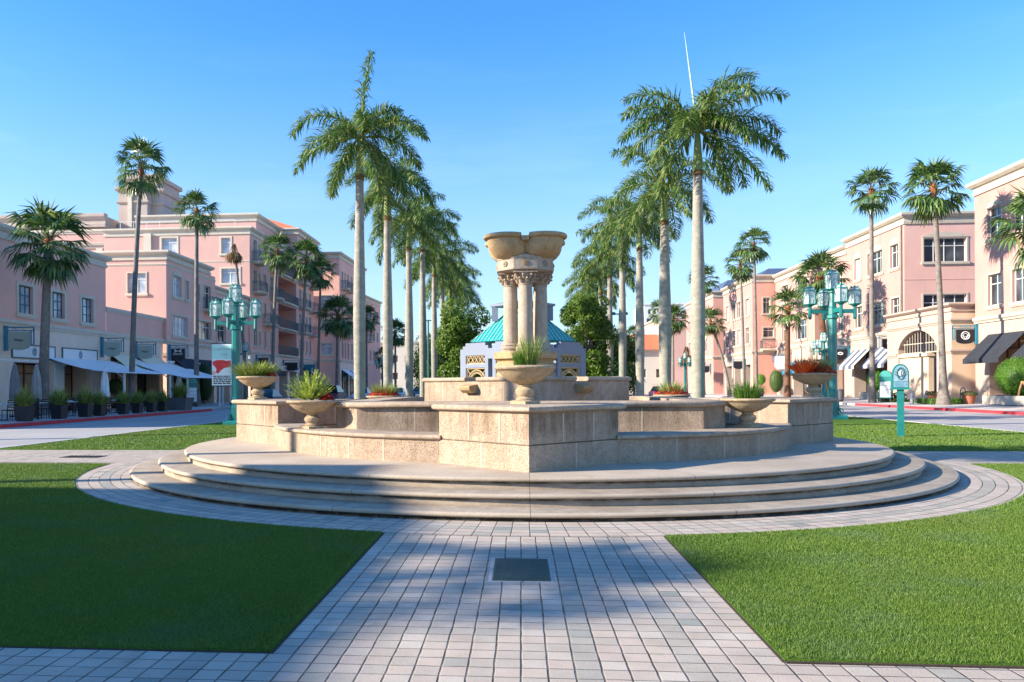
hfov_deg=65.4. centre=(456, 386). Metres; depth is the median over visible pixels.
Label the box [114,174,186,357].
stair tower
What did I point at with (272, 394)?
parked car
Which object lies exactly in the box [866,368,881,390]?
topiary shrub
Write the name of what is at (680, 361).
lamp post
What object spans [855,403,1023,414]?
kerb
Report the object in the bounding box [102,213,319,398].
balcony building
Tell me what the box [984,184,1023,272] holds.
fan palm
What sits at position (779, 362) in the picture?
hanging sign
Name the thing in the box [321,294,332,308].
window
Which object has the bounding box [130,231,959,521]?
fountain
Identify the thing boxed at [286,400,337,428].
stone urn
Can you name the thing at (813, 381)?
stone urn
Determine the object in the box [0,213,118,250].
wing
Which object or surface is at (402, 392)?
parked car
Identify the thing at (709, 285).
fan palm
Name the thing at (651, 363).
tiled house
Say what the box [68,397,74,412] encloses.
cafe chair
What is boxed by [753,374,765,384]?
topiary shrub
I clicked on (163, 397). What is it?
strap leaf plant
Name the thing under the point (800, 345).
pink building
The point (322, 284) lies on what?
fan palm
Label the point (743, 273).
fan palm
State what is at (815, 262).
fan palm
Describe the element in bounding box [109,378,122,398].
topiary shrub
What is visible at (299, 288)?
window
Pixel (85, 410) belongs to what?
square planter
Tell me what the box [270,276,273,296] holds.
window
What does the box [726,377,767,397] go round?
grass plant
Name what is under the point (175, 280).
window
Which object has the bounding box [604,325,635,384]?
green tree
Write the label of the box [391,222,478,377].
royal palm
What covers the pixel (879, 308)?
window
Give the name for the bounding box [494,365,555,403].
stone urn
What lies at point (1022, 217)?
window
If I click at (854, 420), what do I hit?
lawn
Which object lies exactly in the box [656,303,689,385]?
fan palm
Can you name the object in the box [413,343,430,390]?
green tree
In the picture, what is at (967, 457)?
path
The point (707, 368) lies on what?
hanging sign
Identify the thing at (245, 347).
lamp post
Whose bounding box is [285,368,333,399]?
bright bush
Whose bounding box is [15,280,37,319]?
window
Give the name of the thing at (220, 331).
window
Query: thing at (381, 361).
lamp post
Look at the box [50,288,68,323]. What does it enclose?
window
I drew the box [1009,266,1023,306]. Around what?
window
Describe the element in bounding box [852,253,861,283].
window
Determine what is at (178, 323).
window
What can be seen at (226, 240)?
window
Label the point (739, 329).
window
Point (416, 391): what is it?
parked car
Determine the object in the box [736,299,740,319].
window
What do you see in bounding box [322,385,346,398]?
parked car
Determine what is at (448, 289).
royal palm
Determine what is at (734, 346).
window
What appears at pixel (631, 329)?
fan palm
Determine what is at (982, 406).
pavement
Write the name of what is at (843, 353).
hanging sign
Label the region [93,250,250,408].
corner building
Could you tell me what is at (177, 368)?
canopy
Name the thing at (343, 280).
balcony building
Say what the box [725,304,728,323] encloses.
window
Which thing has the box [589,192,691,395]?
royal palm
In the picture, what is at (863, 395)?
planter wall
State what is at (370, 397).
stone urn
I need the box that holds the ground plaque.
[488,558,552,582]
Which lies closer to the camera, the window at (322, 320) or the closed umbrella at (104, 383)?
the closed umbrella at (104, 383)
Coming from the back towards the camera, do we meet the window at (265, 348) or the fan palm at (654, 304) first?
the fan palm at (654, 304)
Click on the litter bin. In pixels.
(841, 394)
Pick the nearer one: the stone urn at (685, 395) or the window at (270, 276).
the stone urn at (685, 395)
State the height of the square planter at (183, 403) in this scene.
0.800 m
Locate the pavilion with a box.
[460,300,585,376]
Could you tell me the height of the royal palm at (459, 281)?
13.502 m
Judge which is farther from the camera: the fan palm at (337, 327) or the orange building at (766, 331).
the orange building at (766, 331)
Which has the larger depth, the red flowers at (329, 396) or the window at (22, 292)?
the window at (22, 292)
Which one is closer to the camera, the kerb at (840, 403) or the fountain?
the fountain
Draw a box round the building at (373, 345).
[365,295,381,393]
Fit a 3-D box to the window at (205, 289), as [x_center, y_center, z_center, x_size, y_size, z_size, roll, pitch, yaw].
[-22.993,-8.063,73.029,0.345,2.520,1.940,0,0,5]
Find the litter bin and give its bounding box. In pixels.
[837,389,843,400]
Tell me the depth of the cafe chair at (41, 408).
39.55 m
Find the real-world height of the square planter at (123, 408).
0.581 m
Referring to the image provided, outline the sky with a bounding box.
[0,0,1023,358]
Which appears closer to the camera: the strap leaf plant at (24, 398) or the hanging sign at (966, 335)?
the strap leaf plant at (24, 398)
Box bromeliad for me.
[784,357,824,373]
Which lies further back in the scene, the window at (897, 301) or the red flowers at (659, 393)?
the window at (897, 301)
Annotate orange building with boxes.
[644,313,685,388]
[684,280,735,393]
[720,268,787,394]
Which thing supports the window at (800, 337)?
in the pink building at (800, 345)
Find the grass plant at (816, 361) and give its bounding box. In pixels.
[796,355,839,372]
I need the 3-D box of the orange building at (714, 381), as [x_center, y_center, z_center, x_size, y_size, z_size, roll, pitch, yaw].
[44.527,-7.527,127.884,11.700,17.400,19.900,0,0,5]
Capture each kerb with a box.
[0,409,212,427]
[0,421,222,447]
[206,398,350,408]
[691,395,854,404]
[852,416,1022,431]
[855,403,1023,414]
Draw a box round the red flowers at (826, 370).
[809,362,836,372]
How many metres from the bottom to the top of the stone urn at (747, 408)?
0.498 m
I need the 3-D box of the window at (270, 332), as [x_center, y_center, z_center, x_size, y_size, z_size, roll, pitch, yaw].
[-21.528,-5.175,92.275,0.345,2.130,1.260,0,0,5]
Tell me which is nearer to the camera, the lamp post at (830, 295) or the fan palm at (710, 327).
the lamp post at (830, 295)
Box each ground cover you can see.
[877,398,909,401]
[914,398,963,403]
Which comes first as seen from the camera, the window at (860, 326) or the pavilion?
the pavilion
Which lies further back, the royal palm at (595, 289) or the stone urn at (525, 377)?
the royal palm at (595, 289)
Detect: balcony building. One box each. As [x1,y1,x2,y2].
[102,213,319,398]
[314,251,366,395]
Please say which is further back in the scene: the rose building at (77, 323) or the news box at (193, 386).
the news box at (193, 386)
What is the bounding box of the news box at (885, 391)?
[879,371,892,402]
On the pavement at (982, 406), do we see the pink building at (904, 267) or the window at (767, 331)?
the pink building at (904, 267)
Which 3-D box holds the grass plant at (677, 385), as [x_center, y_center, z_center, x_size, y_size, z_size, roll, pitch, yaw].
[5.274,0.003,19.532,1.052,0.476,1.034,0,0,-17]
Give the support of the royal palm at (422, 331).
on the lawn
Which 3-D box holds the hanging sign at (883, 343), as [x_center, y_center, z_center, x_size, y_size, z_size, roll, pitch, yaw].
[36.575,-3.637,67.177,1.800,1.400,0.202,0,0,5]
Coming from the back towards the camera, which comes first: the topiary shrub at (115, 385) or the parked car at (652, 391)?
the parked car at (652, 391)
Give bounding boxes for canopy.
[49,357,179,397]
[135,359,223,404]
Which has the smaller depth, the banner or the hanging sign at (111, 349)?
the banner
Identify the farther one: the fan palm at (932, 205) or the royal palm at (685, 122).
the fan palm at (932, 205)
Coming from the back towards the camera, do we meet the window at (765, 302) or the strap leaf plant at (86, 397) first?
the window at (765, 302)
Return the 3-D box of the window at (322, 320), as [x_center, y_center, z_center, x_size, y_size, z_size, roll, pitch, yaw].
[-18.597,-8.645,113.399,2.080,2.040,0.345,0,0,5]
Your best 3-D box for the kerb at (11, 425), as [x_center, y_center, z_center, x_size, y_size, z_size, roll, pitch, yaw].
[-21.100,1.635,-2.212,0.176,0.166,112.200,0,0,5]
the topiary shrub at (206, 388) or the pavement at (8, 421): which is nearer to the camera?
the pavement at (8, 421)
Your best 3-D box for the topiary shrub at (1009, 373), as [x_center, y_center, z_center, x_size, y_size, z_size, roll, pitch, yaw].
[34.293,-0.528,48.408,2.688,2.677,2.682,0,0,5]
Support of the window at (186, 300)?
in the corner building at (165, 304)
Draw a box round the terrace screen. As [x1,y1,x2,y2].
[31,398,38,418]
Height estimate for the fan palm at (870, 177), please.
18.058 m
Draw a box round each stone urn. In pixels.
[236,376,278,399]
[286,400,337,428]
[366,395,401,398]
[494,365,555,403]
[653,394,690,397]
[720,398,775,427]
[790,373,836,396]
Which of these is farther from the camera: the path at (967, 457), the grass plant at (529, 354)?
the path at (967, 457)
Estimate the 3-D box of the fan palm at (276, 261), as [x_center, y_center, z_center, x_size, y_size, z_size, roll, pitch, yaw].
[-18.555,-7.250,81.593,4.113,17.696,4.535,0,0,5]
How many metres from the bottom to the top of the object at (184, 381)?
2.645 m
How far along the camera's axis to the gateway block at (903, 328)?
60.15 m
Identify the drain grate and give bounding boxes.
[58,455,106,457]
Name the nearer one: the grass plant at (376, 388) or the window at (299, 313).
the grass plant at (376, 388)
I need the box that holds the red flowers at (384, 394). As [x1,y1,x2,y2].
[367,388,400,395]
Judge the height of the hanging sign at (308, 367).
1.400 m
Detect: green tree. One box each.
[413,333,458,389]
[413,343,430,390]
[433,298,491,377]
[559,292,615,376]
[588,339,644,393]
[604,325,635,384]
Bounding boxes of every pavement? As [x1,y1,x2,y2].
[0,409,199,423]
[110,396,350,408]
[689,393,1023,411]
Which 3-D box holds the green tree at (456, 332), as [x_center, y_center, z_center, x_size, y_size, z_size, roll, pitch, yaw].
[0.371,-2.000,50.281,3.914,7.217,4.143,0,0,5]
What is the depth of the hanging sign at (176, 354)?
64.90 m
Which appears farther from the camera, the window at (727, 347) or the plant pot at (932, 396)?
the window at (727, 347)
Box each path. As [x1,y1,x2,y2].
[0,450,1023,463]
[0,533,1023,681]
[75,453,1023,536]
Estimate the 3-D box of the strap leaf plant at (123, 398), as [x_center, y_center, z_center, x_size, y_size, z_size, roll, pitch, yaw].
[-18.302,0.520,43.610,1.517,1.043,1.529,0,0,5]
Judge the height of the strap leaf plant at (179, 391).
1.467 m
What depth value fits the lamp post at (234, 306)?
33.01 m
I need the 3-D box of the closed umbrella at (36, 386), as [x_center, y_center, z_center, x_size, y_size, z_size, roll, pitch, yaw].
[-22.113,0.188,41.811,0.501,2.750,0.501,0,0,27]
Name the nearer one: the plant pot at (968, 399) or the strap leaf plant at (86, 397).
the strap leaf plant at (86, 397)
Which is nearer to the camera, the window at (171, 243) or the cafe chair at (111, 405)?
the cafe chair at (111, 405)
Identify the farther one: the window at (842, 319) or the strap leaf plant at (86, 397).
the window at (842, 319)
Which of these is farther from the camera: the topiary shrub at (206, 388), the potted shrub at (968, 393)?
the topiary shrub at (206, 388)
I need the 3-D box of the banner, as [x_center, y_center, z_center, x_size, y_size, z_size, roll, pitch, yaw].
[-9.801,-0.890,33.189,0.960,1.800,0.045,0,0,5]
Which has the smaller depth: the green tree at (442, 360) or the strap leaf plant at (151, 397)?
the strap leaf plant at (151, 397)
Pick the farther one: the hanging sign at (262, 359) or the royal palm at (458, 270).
the hanging sign at (262, 359)
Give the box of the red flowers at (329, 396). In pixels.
[319,390,334,399]
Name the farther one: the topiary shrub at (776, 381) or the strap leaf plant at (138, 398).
the topiary shrub at (776, 381)
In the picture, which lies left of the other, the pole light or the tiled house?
the pole light
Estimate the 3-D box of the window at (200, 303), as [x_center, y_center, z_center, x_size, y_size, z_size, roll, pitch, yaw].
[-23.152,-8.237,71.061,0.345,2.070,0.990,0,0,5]
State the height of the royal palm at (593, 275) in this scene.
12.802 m
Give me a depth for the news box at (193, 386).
59.34 m
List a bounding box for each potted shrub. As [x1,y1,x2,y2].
[926,391,937,394]
[960,391,977,394]
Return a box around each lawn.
[0,422,236,449]
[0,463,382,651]
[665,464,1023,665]
[833,416,1023,450]
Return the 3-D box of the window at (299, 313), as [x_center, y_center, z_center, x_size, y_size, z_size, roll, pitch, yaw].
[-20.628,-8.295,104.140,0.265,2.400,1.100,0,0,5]
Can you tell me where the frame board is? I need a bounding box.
[1015,381,1023,405]
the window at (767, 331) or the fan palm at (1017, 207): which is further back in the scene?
the window at (767, 331)
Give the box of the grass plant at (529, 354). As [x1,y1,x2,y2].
[509,326,553,364]
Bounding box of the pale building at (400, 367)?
[380,341,418,390]
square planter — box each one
[13,406,35,420]
[49,405,67,418]
[76,404,93,416]
[93,404,106,415]
[117,403,130,413]
[131,403,143,412]
[145,402,157,411]
[157,402,168,410]
[167,397,194,409]
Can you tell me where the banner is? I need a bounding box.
[211,343,231,385]
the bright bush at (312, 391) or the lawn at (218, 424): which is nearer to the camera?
the bright bush at (312, 391)
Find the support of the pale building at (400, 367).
on the ground
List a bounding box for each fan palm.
[0,195,94,414]
[113,131,173,409]
[172,187,220,405]
[224,244,248,398]
[258,232,297,388]
[282,237,327,398]
[303,258,337,382]
[310,292,352,384]
[352,304,380,387]
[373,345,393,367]
[378,318,404,387]
[626,324,635,394]
[647,298,671,326]
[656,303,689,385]
[678,346,690,393]
[687,263,719,394]
[705,305,731,396]
[723,246,752,386]
[732,226,771,388]
[764,285,807,396]
[788,247,852,390]
[843,165,902,402]
[899,155,971,404]
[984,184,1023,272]
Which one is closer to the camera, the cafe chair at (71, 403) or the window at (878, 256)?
the cafe chair at (71, 403)
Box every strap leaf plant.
[10,383,38,405]
[43,385,70,404]
[74,383,98,403]
[92,389,111,404]
[112,388,134,403]
[129,389,145,402]
[142,389,161,401]
[156,388,171,401]
[168,377,190,397]
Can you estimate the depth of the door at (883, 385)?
59.33 m
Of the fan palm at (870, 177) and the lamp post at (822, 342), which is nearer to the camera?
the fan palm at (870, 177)
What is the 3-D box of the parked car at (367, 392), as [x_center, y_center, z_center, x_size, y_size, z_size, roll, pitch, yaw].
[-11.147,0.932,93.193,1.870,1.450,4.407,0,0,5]
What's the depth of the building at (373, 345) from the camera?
136.29 m
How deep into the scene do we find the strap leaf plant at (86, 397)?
39.62 m
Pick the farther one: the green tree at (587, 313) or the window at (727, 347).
the window at (727, 347)
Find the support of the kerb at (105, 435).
on the road
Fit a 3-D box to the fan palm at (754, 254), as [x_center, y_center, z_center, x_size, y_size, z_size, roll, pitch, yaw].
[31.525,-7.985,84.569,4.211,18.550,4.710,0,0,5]
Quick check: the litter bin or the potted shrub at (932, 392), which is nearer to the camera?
the potted shrub at (932, 392)
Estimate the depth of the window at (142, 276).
64.95 m
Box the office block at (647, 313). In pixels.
[633,303,684,333]
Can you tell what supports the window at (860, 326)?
in the pink building at (904, 267)
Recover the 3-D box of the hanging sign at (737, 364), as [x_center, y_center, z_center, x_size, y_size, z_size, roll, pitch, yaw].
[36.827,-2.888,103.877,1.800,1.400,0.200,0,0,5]
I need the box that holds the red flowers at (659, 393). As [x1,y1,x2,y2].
[654,386,690,394]
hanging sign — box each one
[4,326,34,350]
[100,337,123,356]
[135,341,155,359]
[168,344,187,360]
[256,355,270,363]
[283,360,299,370]
[303,362,316,372]
[705,364,710,372]
[732,359,745,368]
[772,354,784,368]
[837,346,849,359]
[878,336,886,348]
[952,324,977,343]
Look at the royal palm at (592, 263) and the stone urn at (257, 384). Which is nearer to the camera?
the stone urn at (257, 384)
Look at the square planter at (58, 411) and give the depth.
37.28 m
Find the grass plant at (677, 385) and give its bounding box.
[653,380,690,394]
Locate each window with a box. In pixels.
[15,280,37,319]
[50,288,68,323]
[79,294,96,327]
[125,272,147,296]
[160,236,178,253]
[172,271,183,300]
[172,313,189,339]
[185,279,190,302]
[199,283,201,305]
[199,319,212,343]
[203,283,210,309]
[216,325,226,342]
[219,236,231,255]
[219,267,241,285]
[253,238,256,260]
[253,268,256,290]
[253,328,258,348]
[264,331,267,349]
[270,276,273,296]
[270,332,271,350]
[299,288,301,306]
[299,313,301,331]
[320,318,331,332]
[320,342,333,356]
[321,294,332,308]
[351,344,352,359]
[688,320,690,334]
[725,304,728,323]
[725,331,729,349]
[731,301,735,321]
[731,329,735,348]
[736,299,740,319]
[736,328,740,347]
[744,296,749,317]
[745,326,749,345]
[761,296,771,315]
[761,326,775,338]
[780,282,788,304]
[794,274,807,300]
[794,317,807,341]
[814,314,827,340]
[837,308,843,334]
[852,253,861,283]
[853,304,863,330]
[865,245,883,279]
[866,299,884,328]
[888,238,899,272]
[890,295,900,313]
[921,231,969,264]
[922,292,967,307]
[984,200,1002,243]
[985,270,1003,309]
[1009,190,1023,235]
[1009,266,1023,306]
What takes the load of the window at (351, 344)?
in the balcony building at (343, 280)
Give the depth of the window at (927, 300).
66.34 m
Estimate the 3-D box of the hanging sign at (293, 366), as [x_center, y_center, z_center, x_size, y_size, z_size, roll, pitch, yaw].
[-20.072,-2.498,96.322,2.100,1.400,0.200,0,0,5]
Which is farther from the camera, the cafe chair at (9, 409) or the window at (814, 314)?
the window at (814, 314)
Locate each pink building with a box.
[772,244,847,396]
[838,210,974,396]
[963,159,1023,401]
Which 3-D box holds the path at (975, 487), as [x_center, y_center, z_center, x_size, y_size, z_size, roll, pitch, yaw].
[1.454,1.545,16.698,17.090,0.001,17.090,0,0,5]
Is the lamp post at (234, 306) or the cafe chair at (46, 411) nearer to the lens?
the lamp post at (234, 306)
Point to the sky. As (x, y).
(519, 104)
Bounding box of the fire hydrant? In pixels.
[907,393,915,404]
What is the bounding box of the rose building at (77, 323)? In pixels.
[0,222,111,413]
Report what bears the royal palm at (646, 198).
on the lawn at (854, 420)
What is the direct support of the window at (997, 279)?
in the pink building at (998, 319)
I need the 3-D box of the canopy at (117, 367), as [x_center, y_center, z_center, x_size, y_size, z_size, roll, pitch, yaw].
[-22.561,-0.110,53.083,4.400,3.350,9.000,0,0,5]
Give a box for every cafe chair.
[1,400,15,419]
[39,399,49,416]
[41,400,51,417]
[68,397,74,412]
[68,398,78,415]
[107,397,115,412]
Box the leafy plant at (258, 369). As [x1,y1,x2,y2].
[226,358,282,375]
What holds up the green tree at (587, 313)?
on the lawn
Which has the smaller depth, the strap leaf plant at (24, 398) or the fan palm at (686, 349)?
the strap leaf plant at (24, 398)
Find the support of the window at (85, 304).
in the rose building at (77, 323)
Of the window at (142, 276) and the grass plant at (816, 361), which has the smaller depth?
the grass plant at (816, 361)
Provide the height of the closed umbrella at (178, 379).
2.550 m
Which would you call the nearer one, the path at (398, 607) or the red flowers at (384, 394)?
the path at (398, 607)
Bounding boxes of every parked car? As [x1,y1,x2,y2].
[263,389,285,398]
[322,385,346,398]
[351,388,370,398]
[394,388,405,396]
[413,387,419,395]
[648,386,658,395]
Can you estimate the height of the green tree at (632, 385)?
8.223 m
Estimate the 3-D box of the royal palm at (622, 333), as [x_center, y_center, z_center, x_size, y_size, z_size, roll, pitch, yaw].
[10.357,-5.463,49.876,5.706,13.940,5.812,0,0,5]
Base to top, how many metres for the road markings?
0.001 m
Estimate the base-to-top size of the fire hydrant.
0.840 m
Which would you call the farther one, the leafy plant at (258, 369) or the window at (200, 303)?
the window at (200, 303)
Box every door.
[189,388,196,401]
[880,382,889,396]
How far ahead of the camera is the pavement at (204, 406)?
63.52 m
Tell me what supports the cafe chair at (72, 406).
on the pavement at (8, 421)
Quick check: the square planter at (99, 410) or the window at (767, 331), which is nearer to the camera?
the square planter at (99, 410)
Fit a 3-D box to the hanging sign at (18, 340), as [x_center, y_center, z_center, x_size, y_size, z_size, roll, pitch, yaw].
[-24.607,-2.695,44.720,1.750,1.400,0.200,0,0,5]
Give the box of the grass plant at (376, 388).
[367,381,400,395]
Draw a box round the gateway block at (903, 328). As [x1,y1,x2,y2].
[883,302,975,398]
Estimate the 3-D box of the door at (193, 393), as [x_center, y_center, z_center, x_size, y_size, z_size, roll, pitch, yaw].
[-19.740,0.636,59.286,0.621,1.046,0.015,0,0,-24]
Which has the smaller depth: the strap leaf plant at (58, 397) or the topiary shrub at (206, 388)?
the strap leaf plant at (58, 397)
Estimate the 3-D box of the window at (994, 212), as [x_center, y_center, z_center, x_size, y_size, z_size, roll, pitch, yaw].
[36.422,-11.156,53.769,0.345,2.800,1.950,0,0,5]
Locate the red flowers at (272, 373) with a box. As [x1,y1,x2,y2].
[264,369,276,375]
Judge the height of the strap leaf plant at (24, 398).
1.191 m
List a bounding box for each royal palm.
[286,49,430,398]
[333,133,437,387]
[367,191,456,396]
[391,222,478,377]
[392,197,461,396]
[412,247,477,359]
[425,266,481,313]
[426,278,482,314]
[561,265,628,346]
[567,244,635,344]
[570,226,648,376]
[577,187,659,376]
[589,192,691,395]
[602,143,726,389]
[616,32,790,397]
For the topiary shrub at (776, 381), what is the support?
on the pavement at (982, 406)
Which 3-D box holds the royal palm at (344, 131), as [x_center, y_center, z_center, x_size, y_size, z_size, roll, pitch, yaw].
[-3.865,-5.923,31.773,5.826,15.005,4.847,0,0,5]
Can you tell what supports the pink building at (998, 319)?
on the pavement at (982, 406)
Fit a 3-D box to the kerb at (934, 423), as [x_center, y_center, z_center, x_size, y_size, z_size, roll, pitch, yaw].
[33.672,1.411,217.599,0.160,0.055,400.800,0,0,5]
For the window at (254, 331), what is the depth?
87.03 m
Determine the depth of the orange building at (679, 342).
145.82 m
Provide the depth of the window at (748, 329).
103.28 m
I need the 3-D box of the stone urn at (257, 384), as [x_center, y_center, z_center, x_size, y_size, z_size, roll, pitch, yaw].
[-4.267,0.038,17.018,0.904,0.498,0.904,0,0,-40]
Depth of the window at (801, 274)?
91.77 m
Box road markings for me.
[2,411,229,431]
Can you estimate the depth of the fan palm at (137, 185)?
52.01 m
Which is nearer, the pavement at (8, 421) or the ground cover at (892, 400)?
the pavement at (8, 421)
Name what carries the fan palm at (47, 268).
on the pavement at (8, 421)
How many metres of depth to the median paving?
16.83 m
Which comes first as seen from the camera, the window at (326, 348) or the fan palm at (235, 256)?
the fan palm at (235, 256)
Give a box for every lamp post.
[210,283,261,424]
[223,342,248,404]
[375,355,382,387]
[678,353,690,393]
[803,269,861,418]
[810,332,827,396]
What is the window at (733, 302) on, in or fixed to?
in the orange building at (766, 331)
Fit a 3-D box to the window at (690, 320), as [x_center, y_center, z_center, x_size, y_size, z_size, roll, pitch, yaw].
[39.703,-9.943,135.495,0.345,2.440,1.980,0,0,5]
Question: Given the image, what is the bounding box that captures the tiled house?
[629,334,658,393]
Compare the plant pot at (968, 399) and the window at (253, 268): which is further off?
the window at (253, 268)
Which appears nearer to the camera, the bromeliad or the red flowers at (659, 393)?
the bromeliad
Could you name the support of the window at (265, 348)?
in the balcony building at (245, 233)
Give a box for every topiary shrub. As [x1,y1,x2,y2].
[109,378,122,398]
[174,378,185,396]
[199,362,213,403]
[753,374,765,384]
[768,369,783,394]
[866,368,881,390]
[994,356,1023,394]
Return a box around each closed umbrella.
[9,363,20,416]
[31,364,41,415]
[101,367,109,411]
[176,373,180,386]
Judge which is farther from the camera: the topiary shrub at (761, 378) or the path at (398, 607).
the topiary shrub at (761, 378)
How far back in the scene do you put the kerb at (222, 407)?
59.49 m
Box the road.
[0,394,1023,446]
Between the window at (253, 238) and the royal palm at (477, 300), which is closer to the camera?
the royal palm at (477, 300)
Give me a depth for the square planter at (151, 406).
46.68 m
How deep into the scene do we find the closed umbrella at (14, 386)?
40.19 m
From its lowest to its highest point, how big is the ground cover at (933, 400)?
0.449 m
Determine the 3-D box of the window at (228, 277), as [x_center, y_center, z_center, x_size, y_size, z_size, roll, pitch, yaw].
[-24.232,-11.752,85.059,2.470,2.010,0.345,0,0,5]
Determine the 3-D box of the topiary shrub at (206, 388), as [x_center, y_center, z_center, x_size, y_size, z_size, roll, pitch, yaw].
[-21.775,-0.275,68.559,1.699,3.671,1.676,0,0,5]
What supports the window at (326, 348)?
in the balcony building at (343, 280)
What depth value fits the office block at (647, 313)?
216.54 m
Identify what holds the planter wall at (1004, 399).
on the pavement at (982, 406)
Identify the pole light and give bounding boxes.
[426,320,430,377]
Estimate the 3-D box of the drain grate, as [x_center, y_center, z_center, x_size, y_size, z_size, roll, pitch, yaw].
[-8.471,1.597,18.039,0.900,0.012,0.500,0,0,5]
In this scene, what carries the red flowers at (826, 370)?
in the stone urn at (813, 381)
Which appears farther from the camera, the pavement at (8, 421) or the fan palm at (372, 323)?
the fan palm at (372, 323)
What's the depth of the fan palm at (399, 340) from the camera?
114.20 m
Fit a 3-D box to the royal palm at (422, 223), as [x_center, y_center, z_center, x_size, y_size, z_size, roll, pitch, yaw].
[-2.745,-4.932,45.705,5.699,13.011,5.799,0,0,5]
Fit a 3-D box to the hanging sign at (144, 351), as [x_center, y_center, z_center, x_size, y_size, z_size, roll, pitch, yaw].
[-23.440,-2.700,59.825,1.650,1.400,0.200,0,0,5]
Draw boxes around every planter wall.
[859,392,878,398]
[982,395,1023,405]
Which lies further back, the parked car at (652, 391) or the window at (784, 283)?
the parked car at (652, 391)
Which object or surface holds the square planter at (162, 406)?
on the pavement at (8, 421)
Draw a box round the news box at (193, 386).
[188,378,196,406]
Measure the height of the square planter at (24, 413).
0.660 m
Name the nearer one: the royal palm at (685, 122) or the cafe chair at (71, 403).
the royal palm at (685, 122)
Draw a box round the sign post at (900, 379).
[890,364,910,436]
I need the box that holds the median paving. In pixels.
[0,423,207,463]
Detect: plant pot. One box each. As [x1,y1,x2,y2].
[927,394,936,397]
[961,394,975,403]
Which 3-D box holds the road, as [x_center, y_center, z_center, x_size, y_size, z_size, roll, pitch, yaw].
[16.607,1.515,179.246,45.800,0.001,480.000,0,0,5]
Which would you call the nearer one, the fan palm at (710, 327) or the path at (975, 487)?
the path at (975, 487)
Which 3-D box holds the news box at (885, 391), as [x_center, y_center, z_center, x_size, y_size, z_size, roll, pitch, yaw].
[32.183,0.036,59.596,0.800,2.400,0.728,0,0,39]
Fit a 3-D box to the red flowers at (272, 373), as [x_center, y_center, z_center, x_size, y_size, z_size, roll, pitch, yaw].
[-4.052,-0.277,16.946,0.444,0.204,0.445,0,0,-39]
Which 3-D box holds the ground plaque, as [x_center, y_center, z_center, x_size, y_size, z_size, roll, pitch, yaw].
[0.537,1.546,6.724,0.515,0.018,0.850,0,0,5]
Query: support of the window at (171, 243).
in the balcony building at (245, 233)
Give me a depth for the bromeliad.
16.08 m
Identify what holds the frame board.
on the pavement at (982, 406)
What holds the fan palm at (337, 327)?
on the pavement at (204, 406)
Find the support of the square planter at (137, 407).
on the pavement at (8, 421)
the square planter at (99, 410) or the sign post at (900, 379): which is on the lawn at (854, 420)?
the sign post at (900, 379)
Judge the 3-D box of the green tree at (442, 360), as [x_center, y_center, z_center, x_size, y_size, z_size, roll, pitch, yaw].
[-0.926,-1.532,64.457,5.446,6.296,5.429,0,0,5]
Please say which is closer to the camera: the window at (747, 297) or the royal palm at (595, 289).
the royal palm at (595, 289)
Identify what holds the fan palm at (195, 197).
on the pavement at (204, 406)
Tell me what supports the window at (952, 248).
in the pink building at (904, 267)
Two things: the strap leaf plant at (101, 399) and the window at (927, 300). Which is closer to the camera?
the strap leaf plant at (101, 399)

